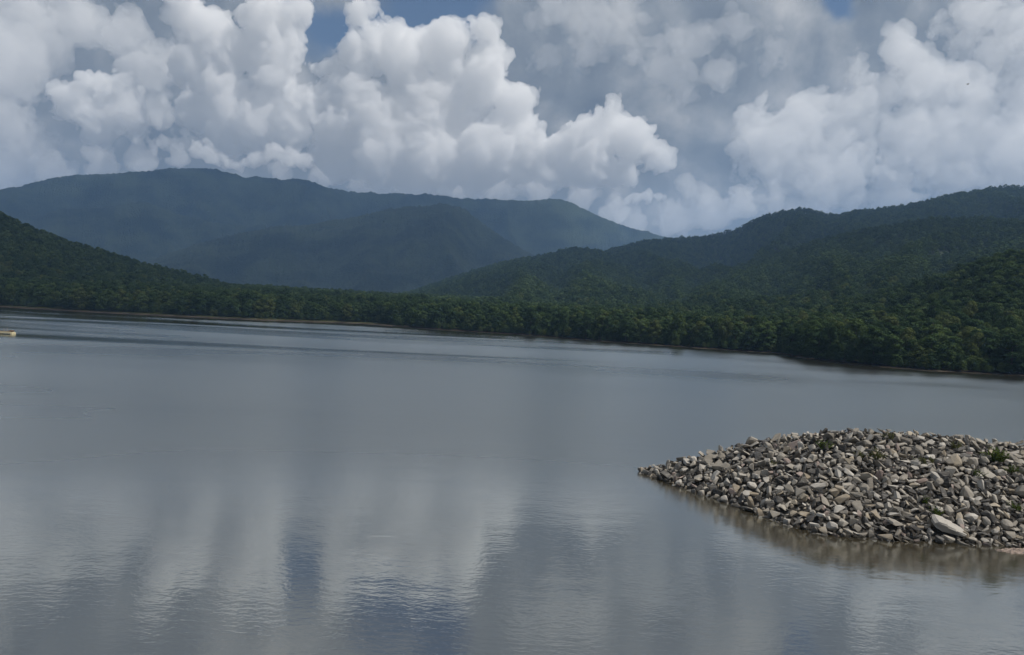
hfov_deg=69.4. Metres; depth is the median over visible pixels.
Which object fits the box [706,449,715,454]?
rock
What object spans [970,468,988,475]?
weed plant
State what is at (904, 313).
leafy tree
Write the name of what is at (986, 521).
rock
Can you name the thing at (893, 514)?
rock
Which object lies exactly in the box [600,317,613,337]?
leafy tree
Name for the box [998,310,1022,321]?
leafy tree
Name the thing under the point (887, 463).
rock
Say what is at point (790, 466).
rock
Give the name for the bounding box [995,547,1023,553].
gravel
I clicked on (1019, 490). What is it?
rock
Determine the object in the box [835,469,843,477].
rock
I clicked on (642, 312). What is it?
leafy tree
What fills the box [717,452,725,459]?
rock
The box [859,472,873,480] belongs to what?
rock
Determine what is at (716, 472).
rock
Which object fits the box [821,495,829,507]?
rock
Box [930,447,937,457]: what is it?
rock
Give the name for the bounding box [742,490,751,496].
rock
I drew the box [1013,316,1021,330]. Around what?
leafy tree
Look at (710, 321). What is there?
leafy tree
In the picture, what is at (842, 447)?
rock
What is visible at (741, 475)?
rock
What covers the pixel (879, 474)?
rock
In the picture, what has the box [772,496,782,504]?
rock
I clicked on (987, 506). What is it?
rock
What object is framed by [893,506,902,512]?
rock
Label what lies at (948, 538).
rock
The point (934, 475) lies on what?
rock
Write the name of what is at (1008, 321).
leafy tree
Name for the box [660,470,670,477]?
rock
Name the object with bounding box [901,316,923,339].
leafy tree
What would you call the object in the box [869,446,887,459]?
weed plant
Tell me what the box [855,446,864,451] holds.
rock
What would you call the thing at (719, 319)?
leafy tree
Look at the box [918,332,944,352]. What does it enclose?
leafy tree
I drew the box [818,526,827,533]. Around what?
rock
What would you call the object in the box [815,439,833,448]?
weed plant
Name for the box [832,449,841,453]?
rock
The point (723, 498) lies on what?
rock
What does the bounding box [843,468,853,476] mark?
rock
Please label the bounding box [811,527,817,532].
rock
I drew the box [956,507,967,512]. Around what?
rock
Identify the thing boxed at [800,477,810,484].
rock
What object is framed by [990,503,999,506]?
rock
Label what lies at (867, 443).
rock
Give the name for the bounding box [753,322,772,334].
leafy tree
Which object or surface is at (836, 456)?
rock
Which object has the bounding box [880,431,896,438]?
weed plant
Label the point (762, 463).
rock
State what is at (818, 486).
rock
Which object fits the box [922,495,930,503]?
weed plant
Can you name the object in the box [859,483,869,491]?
rock
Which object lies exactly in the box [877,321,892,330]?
leafy tree
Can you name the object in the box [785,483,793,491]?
rock
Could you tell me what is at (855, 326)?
leafy tree
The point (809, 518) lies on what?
rock
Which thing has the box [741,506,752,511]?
rock
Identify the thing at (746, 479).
rock
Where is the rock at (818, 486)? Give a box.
[810,483,825,490]
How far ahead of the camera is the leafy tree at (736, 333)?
273.06 m
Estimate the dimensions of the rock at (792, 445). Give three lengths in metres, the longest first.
0.897 x 0.657 x 0.250 m
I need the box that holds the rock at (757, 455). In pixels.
[754,451,761,459]
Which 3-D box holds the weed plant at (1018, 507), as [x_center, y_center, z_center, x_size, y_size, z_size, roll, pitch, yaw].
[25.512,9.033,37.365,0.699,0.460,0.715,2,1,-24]
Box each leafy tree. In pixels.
[523,306,537,334]
[551,310,564,329]
[558,309,569,331]
[570,311,584,329]
[572,313,583,330]
[575,312,595,338]
[594,315,610,334]
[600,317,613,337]
[615,316,634,341]
[633,319,647,342]
[636,311,646,318]
[636,314,648,333]
[646,319,662,339]
[657,307,669,316]
[659,318,672,326]
[669,313,687,340]
[679,318,688,337]
[685,323,697,342]
[690,321,705,342]
[692,313,704,323]
[699,317,717,341]
[699,325,713,346]
[713,316,727,346]
[718,317,733,341]
[730,327,742,347]
[733,321,747,335]
[740,315,753,324]
[742,328,758,350]
[746,316,760,326]
[752,317,768,327]
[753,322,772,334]
[757,330,777,350]
[763,320,775,329]
[772,320,783,328]
[775,320,789,346]
[793,316,810,325]
[795,319,807,345]
[797,311,807,317]
[797,319,824,349]
[814,319,837,331]
[819,321,838,359]
[826,316,838,332]
[834,320,845,336]
[838,318,867,352]
[856,310,876,319]
[860,326,888,364]
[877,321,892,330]
[877,334,904,360]
[882,316,900,324]
[882,325,903,342]
[885,313,898,325]
[899,310,909,316]
[899,327,917,351]
[900,311,919,320]
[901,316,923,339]
[914,306,927,313]
[917,324,950,343]
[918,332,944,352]
[920,320,937,332]
[925,301,942,318]
[934,311,949,322]
[940,331,958,358]
[941,315,963,330]
[944,336,966,351]
[948,323,959,333]
[951,311,963,318]
[954,326,981,346]
[959,318,981,329]
[961,301,979,318]
[965,329,988,346]
[965,332,988,360]
[969,291,990,302]
[971,329,1005,363]
[977,302,993,313]
[989,285,1007,301]
[990,334,1010,355]
[991,327,999,332]
[991,333,1023,373]
[996,327,1017,339]
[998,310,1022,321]
[999,315,1018,329]
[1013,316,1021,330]
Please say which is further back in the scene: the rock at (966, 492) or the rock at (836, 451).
the rock at (836, 451)
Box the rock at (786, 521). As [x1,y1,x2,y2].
[783,518,790,524]
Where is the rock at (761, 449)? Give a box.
[754,446,765,452]
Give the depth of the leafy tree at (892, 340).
203.83 m
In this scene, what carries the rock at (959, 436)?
on the rock pile at (938, 532)
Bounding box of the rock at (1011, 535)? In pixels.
[1004,531,1015,539]
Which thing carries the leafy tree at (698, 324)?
on the terrain at (221, 226)
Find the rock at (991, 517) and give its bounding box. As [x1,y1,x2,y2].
[981,510,996,523]
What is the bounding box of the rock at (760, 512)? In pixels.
[757,508,765,515]
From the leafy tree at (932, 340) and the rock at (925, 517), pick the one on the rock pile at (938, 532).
the rock at (925, 517)
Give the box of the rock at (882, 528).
[879,525,888,532]
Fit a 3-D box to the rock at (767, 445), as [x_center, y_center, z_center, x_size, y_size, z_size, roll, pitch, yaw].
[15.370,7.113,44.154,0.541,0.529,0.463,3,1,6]
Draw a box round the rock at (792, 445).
[788,439,802,449]
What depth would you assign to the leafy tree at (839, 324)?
231.72 m
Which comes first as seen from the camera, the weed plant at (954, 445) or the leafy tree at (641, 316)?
the weed plant at (954, 445)
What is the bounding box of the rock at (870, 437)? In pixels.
[867,434,873,440]
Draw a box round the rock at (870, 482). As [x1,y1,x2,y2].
[867,477,872,490]
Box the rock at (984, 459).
[979,456,989,463]
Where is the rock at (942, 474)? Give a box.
[938,471,949,477]
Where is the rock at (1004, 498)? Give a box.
[1001,495,1010,504]
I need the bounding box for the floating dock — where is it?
[0,328,15,333]
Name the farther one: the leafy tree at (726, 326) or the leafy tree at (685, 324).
the leafy tree at (685, 324)
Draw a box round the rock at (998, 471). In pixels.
[994,469,1002,475]
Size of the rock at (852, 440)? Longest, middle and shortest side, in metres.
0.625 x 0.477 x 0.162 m
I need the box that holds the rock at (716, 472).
[710,470,719,480]
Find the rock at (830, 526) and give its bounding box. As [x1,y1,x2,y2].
[826,521,837,530]
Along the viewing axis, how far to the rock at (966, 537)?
35.58 m
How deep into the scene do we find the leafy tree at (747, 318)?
303.53 m
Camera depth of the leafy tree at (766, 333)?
267.62 m
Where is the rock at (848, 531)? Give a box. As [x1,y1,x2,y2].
[843,528,852,534]
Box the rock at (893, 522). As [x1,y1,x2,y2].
[885,518,902,525]
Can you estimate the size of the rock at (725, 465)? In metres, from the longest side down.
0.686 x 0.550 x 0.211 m
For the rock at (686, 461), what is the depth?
46.40 m
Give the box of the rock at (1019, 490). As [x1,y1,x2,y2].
[1014,485,1023,496]
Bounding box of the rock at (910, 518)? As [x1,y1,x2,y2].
[904,516,916,520]
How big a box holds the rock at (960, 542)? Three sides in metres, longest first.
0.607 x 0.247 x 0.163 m
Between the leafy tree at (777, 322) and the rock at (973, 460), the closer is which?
the rock at (973, 460)
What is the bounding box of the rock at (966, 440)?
[963,437,969,445]
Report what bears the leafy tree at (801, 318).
on the terrain at (221, 226)
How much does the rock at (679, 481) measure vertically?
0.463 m
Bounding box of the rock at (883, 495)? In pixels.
[880,491,888,499]
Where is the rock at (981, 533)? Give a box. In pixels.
[976,532,987,534]
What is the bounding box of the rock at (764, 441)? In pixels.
[761,439,770,444]
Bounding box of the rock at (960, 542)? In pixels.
[957,541,970,545]
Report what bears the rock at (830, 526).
on the rock pile at (938, 532)
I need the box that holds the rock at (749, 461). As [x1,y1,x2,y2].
[744,458,754,464]
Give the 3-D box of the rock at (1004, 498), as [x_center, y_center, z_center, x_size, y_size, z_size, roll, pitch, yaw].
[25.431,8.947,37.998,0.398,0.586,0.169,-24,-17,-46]
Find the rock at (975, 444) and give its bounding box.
[971,440,980,452]
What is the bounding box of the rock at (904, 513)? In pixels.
[902,511,912,516]
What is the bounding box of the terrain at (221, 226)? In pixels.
[0,168,1023,375]
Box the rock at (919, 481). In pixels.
[915,478,927,483]
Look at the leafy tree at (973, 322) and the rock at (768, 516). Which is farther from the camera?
the leafy tree at (973, 322)
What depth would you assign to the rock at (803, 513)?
37.38 m
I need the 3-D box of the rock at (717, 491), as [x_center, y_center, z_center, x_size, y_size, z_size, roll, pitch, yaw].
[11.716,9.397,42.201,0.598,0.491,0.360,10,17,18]
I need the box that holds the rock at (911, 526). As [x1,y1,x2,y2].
[909,524,920,530]
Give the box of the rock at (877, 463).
[874,460,886,469]
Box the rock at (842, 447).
[838,444,846,452]
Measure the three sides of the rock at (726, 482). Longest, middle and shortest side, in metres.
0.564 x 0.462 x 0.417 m
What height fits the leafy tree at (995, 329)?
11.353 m
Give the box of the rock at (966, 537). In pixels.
[963,531,968,539]
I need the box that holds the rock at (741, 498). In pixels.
[737,493,745,503]
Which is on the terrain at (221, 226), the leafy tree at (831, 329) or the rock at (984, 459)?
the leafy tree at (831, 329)
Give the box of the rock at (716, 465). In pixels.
[712,459,722,470]
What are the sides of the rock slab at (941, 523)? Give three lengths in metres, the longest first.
1.551 x 0.803 x 0.448 m
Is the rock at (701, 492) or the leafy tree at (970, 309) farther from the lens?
the leafy tree at (970, 309)
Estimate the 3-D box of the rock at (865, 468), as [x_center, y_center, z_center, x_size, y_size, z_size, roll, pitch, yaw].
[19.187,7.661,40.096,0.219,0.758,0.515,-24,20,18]
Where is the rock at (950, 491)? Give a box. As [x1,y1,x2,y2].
[947,487,953,495]
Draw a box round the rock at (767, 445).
[764,442,773,448]
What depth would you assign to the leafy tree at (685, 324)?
289.29 m
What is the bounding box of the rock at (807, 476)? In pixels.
[802,473,810,478]
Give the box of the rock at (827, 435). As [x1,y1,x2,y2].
[823,432,833,439]
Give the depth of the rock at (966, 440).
42.49 m
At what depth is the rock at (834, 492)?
38.15 m
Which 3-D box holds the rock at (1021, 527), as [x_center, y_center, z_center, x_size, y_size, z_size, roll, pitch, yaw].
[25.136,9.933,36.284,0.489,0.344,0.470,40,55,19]
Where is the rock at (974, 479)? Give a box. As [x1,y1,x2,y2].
[971,476,978,482]
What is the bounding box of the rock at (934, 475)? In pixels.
[929,471,939,479]
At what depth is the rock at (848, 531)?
35.55 m
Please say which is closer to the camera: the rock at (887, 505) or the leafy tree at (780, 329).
the rock at (887, 505)
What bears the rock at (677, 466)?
on the rock pile at (938, 532)
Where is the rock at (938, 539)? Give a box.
[935,535,944,543]
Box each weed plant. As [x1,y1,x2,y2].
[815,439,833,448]
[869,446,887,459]
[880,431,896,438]
[911,456,934,464]
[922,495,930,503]
[927,507,943,515]
[948,441,962,448]
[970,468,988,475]
[979,446,1009,461]
[1004,465,1018,472]
[1006,500,1022,510]
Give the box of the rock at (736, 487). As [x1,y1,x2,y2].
[732,484,739,492]
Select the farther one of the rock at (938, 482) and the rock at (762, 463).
the rock at (762, 463)
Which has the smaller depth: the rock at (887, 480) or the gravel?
the gravel
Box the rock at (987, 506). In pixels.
[983,502,992,511]
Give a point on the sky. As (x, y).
(667, 118)
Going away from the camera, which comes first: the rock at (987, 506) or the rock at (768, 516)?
the rock at (987, 506)
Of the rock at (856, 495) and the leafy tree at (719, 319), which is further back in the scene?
the leafy tree at (719, 319)
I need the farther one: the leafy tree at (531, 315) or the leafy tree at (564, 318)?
the leafy tree at (531, 315)
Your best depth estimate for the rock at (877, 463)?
40.26 m
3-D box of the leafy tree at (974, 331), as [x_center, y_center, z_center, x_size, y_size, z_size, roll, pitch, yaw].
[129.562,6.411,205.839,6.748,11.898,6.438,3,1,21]
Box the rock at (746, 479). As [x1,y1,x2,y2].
[743,477,750,483]
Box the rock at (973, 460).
[968,457,977,466]
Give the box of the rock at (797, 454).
[793,450,800,457]
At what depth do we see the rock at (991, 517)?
36.74 m
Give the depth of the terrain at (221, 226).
4146.21 m
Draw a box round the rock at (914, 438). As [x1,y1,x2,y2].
[910,435,919,440]
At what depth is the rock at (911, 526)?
35.78 m
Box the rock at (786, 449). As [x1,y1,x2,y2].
[783,447,790,452]
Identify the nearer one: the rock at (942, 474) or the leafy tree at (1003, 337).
the rock at (942, 474)
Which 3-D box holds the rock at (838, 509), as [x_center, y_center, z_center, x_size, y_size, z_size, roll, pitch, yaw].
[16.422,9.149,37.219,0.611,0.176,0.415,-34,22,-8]
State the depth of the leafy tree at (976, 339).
201.07 m
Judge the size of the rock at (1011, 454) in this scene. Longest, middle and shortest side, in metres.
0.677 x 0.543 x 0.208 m
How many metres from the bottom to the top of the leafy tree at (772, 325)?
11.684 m
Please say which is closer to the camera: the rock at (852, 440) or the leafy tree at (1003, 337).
the rock at (852, 440)
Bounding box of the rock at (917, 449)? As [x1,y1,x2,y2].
[911,445,923,456]
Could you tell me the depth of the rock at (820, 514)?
36.64 m
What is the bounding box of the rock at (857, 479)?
[852,477,861,482]
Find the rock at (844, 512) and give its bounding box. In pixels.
[840,510,847,516]
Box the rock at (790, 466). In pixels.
[786,464,794,469]
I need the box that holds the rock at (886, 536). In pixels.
[877,534,892,539]
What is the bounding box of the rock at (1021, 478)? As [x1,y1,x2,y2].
[1015,474,1023,483]
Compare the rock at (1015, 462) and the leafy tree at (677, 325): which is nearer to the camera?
the rock at (1015, 462)
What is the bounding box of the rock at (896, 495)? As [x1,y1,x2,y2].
[893,491,900,499]
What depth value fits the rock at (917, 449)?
41.42 m
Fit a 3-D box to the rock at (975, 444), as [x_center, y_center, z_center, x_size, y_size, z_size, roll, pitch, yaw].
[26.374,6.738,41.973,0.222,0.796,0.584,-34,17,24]
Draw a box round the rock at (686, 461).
[683,458,689,465]
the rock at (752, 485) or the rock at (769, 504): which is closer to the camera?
the rock at (769, 504)
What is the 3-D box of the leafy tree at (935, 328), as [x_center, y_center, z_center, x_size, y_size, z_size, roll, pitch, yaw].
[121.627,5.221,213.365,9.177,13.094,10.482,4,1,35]
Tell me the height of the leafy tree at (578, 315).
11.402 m
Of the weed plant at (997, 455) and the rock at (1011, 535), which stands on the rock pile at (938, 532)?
the weed plant at (997, 455)
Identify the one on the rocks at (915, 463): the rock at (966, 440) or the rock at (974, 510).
the rock at (974, 510)
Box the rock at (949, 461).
[945,458,953,465]
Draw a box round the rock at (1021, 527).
[1019,524,1023,531]
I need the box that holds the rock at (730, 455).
[725,452,733,461]
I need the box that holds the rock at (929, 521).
[927,517,933,526]
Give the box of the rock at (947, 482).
[941,477,950,486]
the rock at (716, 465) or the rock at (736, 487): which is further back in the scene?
the rock at (716, 465)
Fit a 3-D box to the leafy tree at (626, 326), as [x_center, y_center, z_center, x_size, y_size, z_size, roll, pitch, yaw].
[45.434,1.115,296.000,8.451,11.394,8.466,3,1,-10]
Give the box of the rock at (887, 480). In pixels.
[882,476,891,484]
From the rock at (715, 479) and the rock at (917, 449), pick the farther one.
the rock at (715, 479)
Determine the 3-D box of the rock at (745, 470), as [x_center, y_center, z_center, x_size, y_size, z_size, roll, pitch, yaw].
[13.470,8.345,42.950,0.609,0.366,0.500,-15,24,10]
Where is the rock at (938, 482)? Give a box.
[934,478,943,487]
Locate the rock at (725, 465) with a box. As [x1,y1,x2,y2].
[720,462,729,470]
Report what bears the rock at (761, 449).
on the rocks at (915, 463)
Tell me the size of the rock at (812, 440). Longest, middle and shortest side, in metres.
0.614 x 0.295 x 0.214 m
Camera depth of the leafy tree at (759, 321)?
281.26 m
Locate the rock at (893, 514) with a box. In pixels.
[888,512,901,515]
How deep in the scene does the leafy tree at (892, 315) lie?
258.60 m
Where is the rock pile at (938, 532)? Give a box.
[647,433,1023,545]
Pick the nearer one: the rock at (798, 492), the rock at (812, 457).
the rock at (798, 492)
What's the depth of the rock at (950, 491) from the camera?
38.26 m
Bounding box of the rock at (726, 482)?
[723,478,730,486]
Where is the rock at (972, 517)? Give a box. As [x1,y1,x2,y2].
[964,513,977,523]
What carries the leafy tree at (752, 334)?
on the terrain at (221, 226)
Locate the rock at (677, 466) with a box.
[673,463,680,471]
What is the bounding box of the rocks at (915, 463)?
[638,428,1023,547]
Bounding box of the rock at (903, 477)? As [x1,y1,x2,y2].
[899,474,907,479]
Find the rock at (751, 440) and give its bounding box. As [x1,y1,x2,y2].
[746,436,757,444]
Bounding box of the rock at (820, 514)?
[816,513,825,516]
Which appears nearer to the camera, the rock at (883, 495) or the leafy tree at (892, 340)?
the rock at (883, 495)
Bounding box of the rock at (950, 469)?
[945,466,955,477]
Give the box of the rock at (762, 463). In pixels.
[758,460,765,466]
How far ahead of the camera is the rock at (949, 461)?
40.30 m
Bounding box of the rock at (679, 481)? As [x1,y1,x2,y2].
[675,479,681,485]
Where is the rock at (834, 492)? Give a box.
[829,488,838,496]
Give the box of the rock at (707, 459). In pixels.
[701,454,714,463]
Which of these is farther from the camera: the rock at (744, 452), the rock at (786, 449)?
the rock at (744, 452)
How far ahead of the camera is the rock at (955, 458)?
40.41 m
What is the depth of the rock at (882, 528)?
35.62 m
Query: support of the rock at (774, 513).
on the rocks at (915, 463)
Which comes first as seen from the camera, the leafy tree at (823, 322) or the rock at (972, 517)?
the rock at (972, 517)
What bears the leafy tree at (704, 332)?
on the terrain at (221, 226)
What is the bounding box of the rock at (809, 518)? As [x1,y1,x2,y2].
[806,514,814,522]
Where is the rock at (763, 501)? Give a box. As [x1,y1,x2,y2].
[760,498,768,505]
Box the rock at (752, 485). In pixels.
[747,482,756,488]
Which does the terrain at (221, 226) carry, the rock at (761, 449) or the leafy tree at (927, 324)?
the leafy tree at (927, 324)
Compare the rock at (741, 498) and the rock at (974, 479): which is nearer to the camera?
the rock at (974, 479)
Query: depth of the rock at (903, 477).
39.20 m
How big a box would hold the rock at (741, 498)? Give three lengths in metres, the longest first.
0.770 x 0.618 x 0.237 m
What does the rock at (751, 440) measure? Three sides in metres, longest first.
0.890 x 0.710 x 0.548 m
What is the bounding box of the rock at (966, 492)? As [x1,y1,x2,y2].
[960,486,973,499]
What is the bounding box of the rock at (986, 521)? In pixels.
[982,517,990,525]
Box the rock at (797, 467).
[794,464,801,470]
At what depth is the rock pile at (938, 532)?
38.99 m
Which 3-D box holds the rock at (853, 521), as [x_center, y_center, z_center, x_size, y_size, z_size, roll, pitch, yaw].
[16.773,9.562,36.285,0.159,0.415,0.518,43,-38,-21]
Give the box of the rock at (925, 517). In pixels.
[920,512,926,520]
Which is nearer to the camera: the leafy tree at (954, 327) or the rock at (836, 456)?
the rock at (836, 456)
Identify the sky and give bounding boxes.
[0,0,1023,238]
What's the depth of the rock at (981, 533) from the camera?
35.76 m
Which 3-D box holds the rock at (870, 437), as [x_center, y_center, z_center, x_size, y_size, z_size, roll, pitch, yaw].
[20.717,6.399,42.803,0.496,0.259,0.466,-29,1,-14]
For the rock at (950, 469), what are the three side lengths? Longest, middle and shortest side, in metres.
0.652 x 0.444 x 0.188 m
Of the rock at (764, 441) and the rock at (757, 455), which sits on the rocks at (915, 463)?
the rock at (757, 455)
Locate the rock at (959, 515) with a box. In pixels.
[956,512,962,519]
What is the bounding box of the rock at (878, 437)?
[874,435,881,441]
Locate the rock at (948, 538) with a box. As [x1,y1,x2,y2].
[944,535,954,541]
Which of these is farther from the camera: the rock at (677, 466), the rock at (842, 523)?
the rock at (677, 466)
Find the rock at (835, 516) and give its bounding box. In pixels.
[827,513,840,520]
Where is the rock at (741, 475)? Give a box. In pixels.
[737,472,746,478]
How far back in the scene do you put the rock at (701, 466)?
44.96 m
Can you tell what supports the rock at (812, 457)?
on the rock pile at (938, 532)
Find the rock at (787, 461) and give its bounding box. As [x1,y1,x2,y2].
[783,458,790,464]
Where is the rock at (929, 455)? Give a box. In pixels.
[924,454,934,459]
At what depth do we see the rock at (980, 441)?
42.38 m
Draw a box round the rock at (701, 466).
[699,464,707,469]
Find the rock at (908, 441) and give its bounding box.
[900,437,911,445]
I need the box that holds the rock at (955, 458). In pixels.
[949,453,961,467]
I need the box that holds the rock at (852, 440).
[846,438,859,442]
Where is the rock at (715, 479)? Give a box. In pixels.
[712,476,718,483]
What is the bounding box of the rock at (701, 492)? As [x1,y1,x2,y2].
[697,490,704,495]
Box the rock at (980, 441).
[976,438,985,444]
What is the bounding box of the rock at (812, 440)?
[809,437,816,443]
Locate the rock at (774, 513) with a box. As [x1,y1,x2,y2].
[769,510,779,517]
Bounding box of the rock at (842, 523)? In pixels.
[838,518,848,527]
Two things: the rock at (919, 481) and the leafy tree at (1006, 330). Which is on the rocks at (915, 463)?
the rock at (919, 481)
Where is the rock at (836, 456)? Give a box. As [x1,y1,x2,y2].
[833,453,841,458]
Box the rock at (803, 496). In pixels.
[799,493,808,501]
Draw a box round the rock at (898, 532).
[895,529,901,536]
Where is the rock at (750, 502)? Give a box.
[746,496,753,507]
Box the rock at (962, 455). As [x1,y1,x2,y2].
[959,453,971,457]
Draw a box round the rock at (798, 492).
[794,487,804,497]
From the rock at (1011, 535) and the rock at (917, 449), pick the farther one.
the rock at (917, 449)
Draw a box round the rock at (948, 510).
[944,505,953,515]
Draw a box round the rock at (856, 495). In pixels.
[849,492,862,498]
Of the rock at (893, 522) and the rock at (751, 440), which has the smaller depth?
the rock at (893, 522)
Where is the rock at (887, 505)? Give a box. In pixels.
[884,502,891,509]
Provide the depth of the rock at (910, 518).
36.50 m
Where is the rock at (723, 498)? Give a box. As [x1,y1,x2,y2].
[720,495,727,502]
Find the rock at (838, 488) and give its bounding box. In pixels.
[833,485,843,492]
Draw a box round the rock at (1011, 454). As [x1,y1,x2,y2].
[1003,451,1014,456]
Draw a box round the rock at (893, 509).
[888,506,896,512]
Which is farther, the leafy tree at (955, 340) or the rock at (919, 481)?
the leafy tree at (955, 340)
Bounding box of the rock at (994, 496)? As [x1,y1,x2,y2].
[991,494,997,502]
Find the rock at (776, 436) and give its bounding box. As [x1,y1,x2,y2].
[771,433,780,440]
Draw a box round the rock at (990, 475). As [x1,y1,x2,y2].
[980,467,996,479]
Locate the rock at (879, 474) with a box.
[874,470,883,478]
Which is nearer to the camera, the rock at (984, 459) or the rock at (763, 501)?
the rock at (763, 501)
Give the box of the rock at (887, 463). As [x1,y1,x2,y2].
[883,458,891,467]
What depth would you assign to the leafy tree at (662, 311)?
317.13 m
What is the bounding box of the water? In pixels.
[0,307,1023,654]
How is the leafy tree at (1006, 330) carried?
on the terrain at (221, 226)
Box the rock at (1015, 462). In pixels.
[1013,460,1022,466]
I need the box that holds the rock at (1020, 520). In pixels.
[1017,518,1023,522]
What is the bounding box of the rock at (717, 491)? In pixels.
[712,488,722,495]
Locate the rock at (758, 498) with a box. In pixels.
[754,495,761,501]
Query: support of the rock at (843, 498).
on the rock pile at (938, 532)
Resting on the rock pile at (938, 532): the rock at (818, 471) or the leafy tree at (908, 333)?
the rock at (818, 471)
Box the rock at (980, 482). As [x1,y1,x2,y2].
[977,479,983,490]
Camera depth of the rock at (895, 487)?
38.50 m
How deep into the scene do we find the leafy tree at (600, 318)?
305.45 m
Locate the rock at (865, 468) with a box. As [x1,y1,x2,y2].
[861,461,868,472]
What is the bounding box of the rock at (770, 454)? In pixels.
[767,451,773,458]
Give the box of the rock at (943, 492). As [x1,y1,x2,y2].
[939,486,948,496]
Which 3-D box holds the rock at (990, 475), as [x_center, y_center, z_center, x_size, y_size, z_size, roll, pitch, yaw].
[25.635,7.943,39.774,0.568,0.241,0.836,-34,57,-24]
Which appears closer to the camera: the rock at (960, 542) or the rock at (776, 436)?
the rock at (960, 542)
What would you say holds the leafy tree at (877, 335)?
on the terrain at (221, 226)
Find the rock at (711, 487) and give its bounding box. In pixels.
[708,484,716,492]
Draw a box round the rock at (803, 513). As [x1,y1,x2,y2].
[797,511,809,516]
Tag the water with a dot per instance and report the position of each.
(180, 485)
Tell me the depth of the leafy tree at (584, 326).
307.94 m
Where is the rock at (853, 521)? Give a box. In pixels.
[849,518,857,525]
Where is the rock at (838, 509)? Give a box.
[834,505,844,513]
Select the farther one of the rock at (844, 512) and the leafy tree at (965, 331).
the leafy tree at (965, 331)
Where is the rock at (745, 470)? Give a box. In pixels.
[739,467,748,473]
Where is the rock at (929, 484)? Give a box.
[926,481,935,490]
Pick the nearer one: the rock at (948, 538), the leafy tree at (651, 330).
the rock at (948, 538)
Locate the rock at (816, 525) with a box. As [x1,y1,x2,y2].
[809,522,819,527]
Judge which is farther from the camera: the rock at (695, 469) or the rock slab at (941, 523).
the rock at (695, 469)
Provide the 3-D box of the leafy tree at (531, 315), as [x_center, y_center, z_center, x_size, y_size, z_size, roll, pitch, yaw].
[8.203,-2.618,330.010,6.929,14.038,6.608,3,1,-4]
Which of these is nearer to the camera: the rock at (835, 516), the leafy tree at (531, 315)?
the rock at (835, 516)
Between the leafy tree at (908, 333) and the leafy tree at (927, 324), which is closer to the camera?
the leafy tree at (908, 333)
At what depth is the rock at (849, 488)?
38.47 m
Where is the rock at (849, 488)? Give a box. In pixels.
[846,484,854,491]
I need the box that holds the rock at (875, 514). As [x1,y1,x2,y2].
[870,510,880,518]
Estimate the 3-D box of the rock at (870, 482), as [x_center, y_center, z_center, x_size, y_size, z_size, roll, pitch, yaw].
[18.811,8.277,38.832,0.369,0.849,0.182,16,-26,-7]
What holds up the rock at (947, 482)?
on the rock pile at (938, 532)
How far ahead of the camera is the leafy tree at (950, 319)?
236.54 m
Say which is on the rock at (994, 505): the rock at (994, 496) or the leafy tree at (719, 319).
the rock at (994, 496)
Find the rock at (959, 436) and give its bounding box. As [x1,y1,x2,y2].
[953,434,963,441]
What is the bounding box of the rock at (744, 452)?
[738,449,749,455]
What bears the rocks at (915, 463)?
on the rock pile at (938, 532)
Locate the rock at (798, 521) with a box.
[792,518,802,525]
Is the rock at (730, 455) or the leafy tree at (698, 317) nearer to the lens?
the rock at (730, 455)
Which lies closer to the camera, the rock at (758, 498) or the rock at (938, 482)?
the rock at (938, 482)
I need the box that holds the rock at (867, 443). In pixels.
[861,440,871,447]
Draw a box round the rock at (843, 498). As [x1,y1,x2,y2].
[833,494,849,503]
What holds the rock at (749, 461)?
on the rock pile at (938, 532)
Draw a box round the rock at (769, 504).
[766,501,774,509]
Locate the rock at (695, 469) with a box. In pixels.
[690,467,698,473]
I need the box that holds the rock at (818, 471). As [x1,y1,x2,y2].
[815,468,823,475]
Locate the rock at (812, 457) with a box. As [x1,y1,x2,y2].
[808,454,816,460]
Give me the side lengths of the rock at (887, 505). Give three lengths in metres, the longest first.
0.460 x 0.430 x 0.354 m
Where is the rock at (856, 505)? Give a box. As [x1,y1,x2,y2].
[852,500,862,510]
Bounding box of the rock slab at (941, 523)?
[931,514,966,536]
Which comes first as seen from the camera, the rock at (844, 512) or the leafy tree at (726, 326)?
the rock at (844, 512)
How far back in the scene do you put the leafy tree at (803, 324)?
243.63 m
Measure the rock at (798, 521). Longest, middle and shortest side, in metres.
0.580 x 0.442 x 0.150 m
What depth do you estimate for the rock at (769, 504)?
38.94 m
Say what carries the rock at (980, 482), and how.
on the rock pile at (938, 532)
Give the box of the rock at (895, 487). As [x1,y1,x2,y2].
[887,485,897,489]
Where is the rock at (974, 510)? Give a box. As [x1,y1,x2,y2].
[971,506,980,515]
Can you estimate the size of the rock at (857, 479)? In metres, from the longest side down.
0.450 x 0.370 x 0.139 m
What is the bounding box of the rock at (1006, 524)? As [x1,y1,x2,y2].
[1000,519,1012,529]
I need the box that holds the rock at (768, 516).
[762,514,772,518]
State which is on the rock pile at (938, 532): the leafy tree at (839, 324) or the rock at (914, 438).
the rock at (914, 438)

